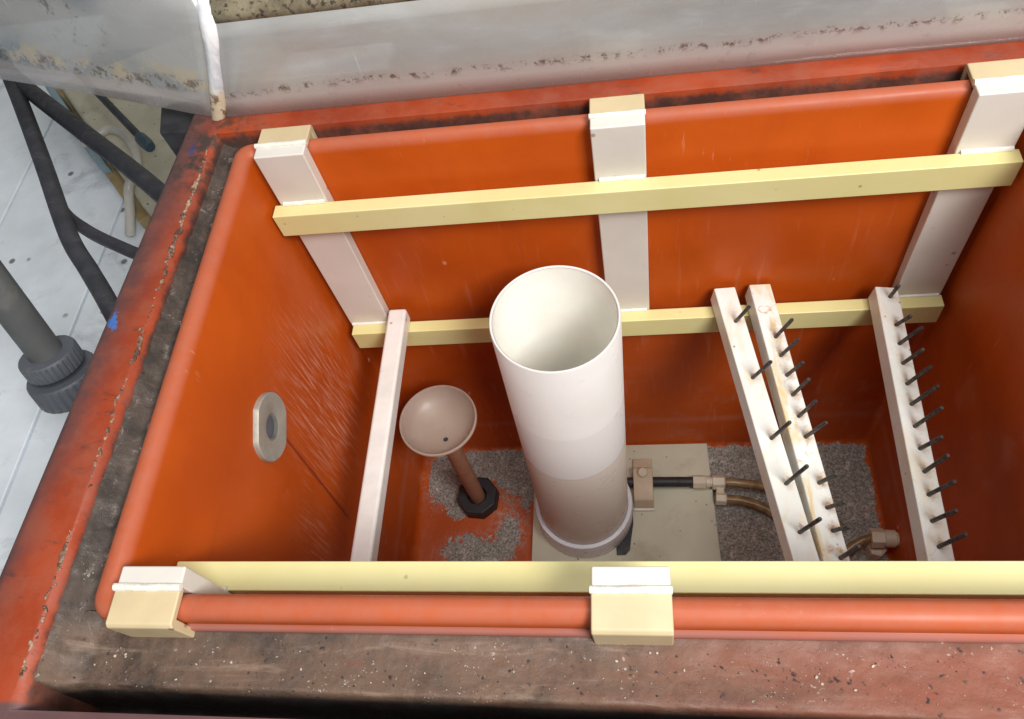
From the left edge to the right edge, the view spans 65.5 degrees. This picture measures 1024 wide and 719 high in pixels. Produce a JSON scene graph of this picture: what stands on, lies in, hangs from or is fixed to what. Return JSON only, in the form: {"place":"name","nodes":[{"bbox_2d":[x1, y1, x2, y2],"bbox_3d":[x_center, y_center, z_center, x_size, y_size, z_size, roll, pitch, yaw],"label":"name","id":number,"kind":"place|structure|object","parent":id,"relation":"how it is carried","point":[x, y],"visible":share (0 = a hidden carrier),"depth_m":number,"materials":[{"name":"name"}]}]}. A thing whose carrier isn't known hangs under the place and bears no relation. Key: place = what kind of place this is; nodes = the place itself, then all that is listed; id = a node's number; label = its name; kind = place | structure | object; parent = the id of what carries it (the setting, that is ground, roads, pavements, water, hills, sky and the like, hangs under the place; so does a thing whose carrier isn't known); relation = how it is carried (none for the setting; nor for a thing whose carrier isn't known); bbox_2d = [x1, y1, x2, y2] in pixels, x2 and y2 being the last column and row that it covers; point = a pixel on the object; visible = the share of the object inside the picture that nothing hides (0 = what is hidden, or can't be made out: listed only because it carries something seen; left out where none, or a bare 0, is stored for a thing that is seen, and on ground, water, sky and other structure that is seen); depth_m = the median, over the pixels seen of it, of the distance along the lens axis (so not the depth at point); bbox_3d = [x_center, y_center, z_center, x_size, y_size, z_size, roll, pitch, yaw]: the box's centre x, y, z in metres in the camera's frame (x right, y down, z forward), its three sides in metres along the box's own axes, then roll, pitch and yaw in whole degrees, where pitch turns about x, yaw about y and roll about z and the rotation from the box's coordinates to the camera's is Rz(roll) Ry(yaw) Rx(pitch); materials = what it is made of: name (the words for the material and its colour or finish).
{"place":"outdoors","nodes":[
{"label":"outdoors","id":0,"kind":"place"},
{"bbox_2d":[0,79,145,574],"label":"floor","id":1,"kind":"structure","parent":0,"point":[39,265],"depth_m":1.86,"materials":[{"name":"white tile"}]},
{"bbox_2d":[0,260,92,413],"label":"grey pipe","id":2,"kind":"object","parent":1,"relation":"on","point":[52,367],"visible":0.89,"depth_m":1.30,"materials":[{"name":"plastic"}]},
{"bbox_2d":[55,88,150,228],"bbox_3d":[-1.040,-0.522,2.002,0.032,0.030,0.660,-37,59,-12],"label":"batten","id":3,"kind":"object","parent":1,"relation":"on","point":[142,216],"visible":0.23,"depth_m":1.90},
{"bbox_2d":[45,86,175,215],"bbox_3d":[-0.833,-0.583,1.978,0.623,0.108,0.603,-21,57,-3],"label":"housing box","id":4,"kind":"object","parent":1,"relation":"on","point":[93,111],"visible":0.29,"depth_m":1.93,"materials":[{"name":"beige paint"}]},
{"bbox_2d":[80,125,141,235],"bbox_3d":[-0.915,-0.436,1.887,0.122,0.110,0.291,-29,58,-8],"label":"loop tube","id":5,"kind":"object","parent":4,"relation":"on","point":[126,137],"visible":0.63,"depth_m":1.84,"materials":[{"name":"plastic"}]},
{"bbox_2d":[95,95,154,151],"bbox_3d":[-0.915,-0.574,1.815,0.029,0.029,0.406,-41,60,-15],"label":"gland cable","id":6,"kind":"object","parent":4,"relation":"attached to","point":[144,141],"visible":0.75,"depth_m":1.75,"materials":[{"name":"black rubber"}]},
{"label":"ground","id":7,"kind":"structure","parent":0,"visible":0},
{"bbox_2d":[0,41,1023,718],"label":"casing","id":8,"kind":"object","parent":7,"relation":"on","point":[56,635],"visible":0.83,"depth_m":0.74,"materials":[{"name":"paint"}]},
{"bbox_2d":[3,80,116,321],"bbox_3d":[-0.849,-0.323,1.475,0.050,0.061,0.944,-33,59,-10],"label":"black hose","id":9,"kind":"object","parent":8,"relation":"attached to","point":[90,273],"visible":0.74,"depth_m":1.42,"materials":[{"name":"rubber"}]},
{"bbox_2d":[68,207,137,258],"bbox_3d":[-0.819,-0.306,1.495,0.093,0.022,0.614,-42,61,-15],"label":"black hose","id":10,"kind":"object","parent":9,"relation":"attached to","point":[87,230],"visible":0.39,"depth_m":1.41,"materials":[{"name":"rubber"}]},
{"bbox_2d":[15,82,164,202],"bbox_3d":[-0.868,-0.470,1.558,0.938,0.045,0.043,36,71,27],"label":"black hose","id":11,"kind":"object","parent":8,"relation":"attached to","point":[146,181],"visible":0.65,"depth_m":1.50,"materials":[{"name":"rubber"}]},
{"bbox_2d":[160,108,193,156],"bbox_3d":[-0.457,-0.279,1.262,0.072,0.280,0.074,-2,58,9],"label":"dark post","id":12,"kind":"object","parent":8,"relation":"attached to","point":[174,125],"visible":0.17,"depth_m":1.14,"materials":[{"name":"black metal"}]},
{"bbox_2d":[0,0,1023,120],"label":"clear hood","id":13,"kind":"object","parent":8,"relation":"on","point":[216,60],"visible":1,"depth_m":0.98,"materials":[{"name":"clear plastic"}]},
{"bbox_2d":[73,411,1016,707],"bbox_3d":[0.077,0.056,0.799,1.018,0.042,0.535,-2,58,9],"label":"grit","id":14,"kind":"object","parent":8,"relation":"on","point":[539,675],"visible":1,"depth_m":0.69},
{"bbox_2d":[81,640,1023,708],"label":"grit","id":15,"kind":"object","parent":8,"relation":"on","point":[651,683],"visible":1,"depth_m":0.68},
{"bbox_2d":[94,80,1023,643],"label":"tank","id":16,"kind":"object","parent":8,"relation":"in","point":[264,312],"visible":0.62,"depth_m":1.08,"materials":[{"name":"orange plastic"}]},
{"bbox_2d":[253,392,285,461],"bbox_3d":[-0.326,0.090,1.068,0.011,0.094,0.094,-2,58,9],"label":"wall fitting","id":17,"kind":"object","parent":16,"relation":"attached to","point":[269,426],"depth_m":1.06,"materials":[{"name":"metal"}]},
{"bbox_2d":[399,385,499,518],"bbox_3d":[-0.102,0.208,1.583,0.142,0.392,0.142,-2,58,9],"label":"standpipe funnel","id":18,"kind":"object","parent":16,"relation":"on","point":[438,420],"visible":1,"depth_m":1.45,"materials":[{"name":"plastic"}]},
{"bbox_2d":[106,561,1023,644],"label":"hanging frame","id":19,"kind":"object","parent":16,"relation":"hanging from","point":[631,603],"visible":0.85,"depth_m":0.74,"materials":[{"name":"beige plastic"}]},
{"bbox_2d":[350,309,409,560],"bbox_3d":[-0.200,0.153,1.188,0.031,0.030,0.537,-2,58,9],"label":"cross bar","id":20,"kind":"object","parent":19,"relation":"on","point":[366,539],"visible":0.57,"depth_m":1.19,"materials":[{"name":"white plastic"}]},
{"bbox_2d":[711,287,821,560],"bbox_3d":[0.352,0.107,1.067,0.041,0.107,0.549,-10,58,5],"label":"pin bar","id":21,"kind":"object","parent":19,"relation":"on","point":[792,525],"visible":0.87,"depth_m":1.10,"materials":[{"name":"plastic"}]},
{"bbox_2d":[745,284,860,560],"bbox_3d":[0.395,0.108,1.067,0.042,0.093,0.549,-8,58,6],"label":"pin bar","id":22,"kind":"object","parent":19,"relation":"on","point":[797,433],"visible":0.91,"depth_m":1.09,"materials":[{"name":"plastic"}]},
{"bbox_2d":[868,284,967,560],"bbox_3d":[0.535,0.108,1.036,0.040,0.101,0.528,-1,59,10],"label":"pin bar","id":23,"kind":"object","parent":19,"relation":"on","point":[932,539],"visible":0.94,"depth_m":1.06,"materials":[{"name":"white plastic"}]},
{"bbox_2d":[532,443,720,560],"bbox_3d":[0.234,0.354,1.651,0.385,0.014,0.382,-2,58,9],"label":"base plate","id":24,"kind":"object","parent":16,"relation":"on","point":[679,524],"visible":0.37,"depth_m":1.65,"materials":[{"name":"beige plastic"}]},
{"bbox_2d":[489,265,632,558],"bbox_3d":[0.102,0.140,1.385,0.205,0.731,0.204,-2,58,9],"label":"white pipe","id":25,"kind":"object","parent":24,"relation":"on","point":[555,333],"visible":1,"depth_m":1.22,"materials":[{"name":"plastic"}]},
{"bbox_2d":[633,459,654,510],"bbox_3d":[0.276,0.256,1.671,0.044,0.043,0.116,-2,58,9],"label":"pipe clamp","id":26,"kind":"object","parent":24,"relation":"on","point":[643,485],"visible":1,"depth_m":1.66,"materials":[{"name":"beige plastic"}]},
{"bbox_2d":[627,477,692,486],"bbox_3d":[0.305,0.257,1.668,0.157,0.021,0.022,-2,58,9],"label":"black pipe","id":27,"kind":"object","parent":26,"relation":"attached to","point":[672,481],"visible":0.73,"depth_m":1.66,"materials":[{"name":"rubber"}]},
{"bbox_2d":[693,475,712,487],"bbox_3d":[0.396,0.254,1.653,0.040,0.026,0.029,-2,58,9],"label":"hose fitting","id":28,"kind":"object","parent":27,"relation":"attached to","point":[701,481],"visible":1,"depth_m":1.64,"materials":[{"name":"beige plastic"}]},
{"bbox_2d":[254,58,1023,347],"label":"hanging frame","id":29,"kind":"object","parent":16,"relation":"hanging from","point":[622,194],"visible":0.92,"depth_m":1.05,"materials":[{"name":"beige plastic"}]},
{"bbox_2d":[428,454,883,560],"bbox_3d":[0.268,0.357,1.648,0.932,0.007,0.378,-2,58,9],"label":"grit","id":30,"kind":"object","parent":16,"relation":"on","point":[853,479],"visible":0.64,"depth_m":1.65,"materials":[{"name":"grey gravel"}]},
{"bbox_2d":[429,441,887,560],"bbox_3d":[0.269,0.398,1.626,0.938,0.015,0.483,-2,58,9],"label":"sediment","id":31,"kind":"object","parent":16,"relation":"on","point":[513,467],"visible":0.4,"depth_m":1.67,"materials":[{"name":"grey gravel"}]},
{"bbox_2d":[712,475,726,504],"bbox_3d":[0.428,0.269,1.640,0.028,0.032,0.062,-2,58,9],"label":"tee fitting","id":32,"kind":"object","parent":31,"relation":"on","point":[719,483],"visible":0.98,"depth_m":1.63,"materials":[{"name":"beige plastic"}]},
{"bbox_2d":[725,478,843,531],"bbox_3d":[0.552,0.283,1.617,0.254,0.037,0.050,19,64,21],"label":"amber tube","id":33,"kind":"object","parent":32,"relation":"attached to","point":[744,483],"visible":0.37,"depth_m":1.63,"materials":[{"name":"brown plastic"}]},
{"bbox_2d":[727,495,772,518],"bbox_3d":[0.537,0.358,1.578,0.075,0.034,0.275,-34,59,-11],"label":"amber tube","id":34,"kind":"object","parent":31,"relation":"on","point":[750,503],"visible":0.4,"depth_m":1.62,"materials":[{"name":"brown plastic"}]},
{"bbox_2d":[865,528,899,560],"bbox_3d":[0.709,0.354,1.522,0.057,0.084,0.047,-2,58,9],"label":"elbow fitting","id":35,"kind":"object","parent":16,"relation":"attached to","point":[881,541],"visible":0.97,"depth_m":1.50,"materials":[{"name":"beige plastic"}]},
{"bbox_2d":[846,534,870,550],"bbox_3d":[0.620,0.401,1.508,0.041,0.060,0.178,34,70,27],"label":"amber tube","id":36,"kind":"object","parent":35,"relation":"attached to","point":[863,540],"visible":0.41,"depth_m":1.50,"materials":[{"name":"brown plastic"}]}
]}

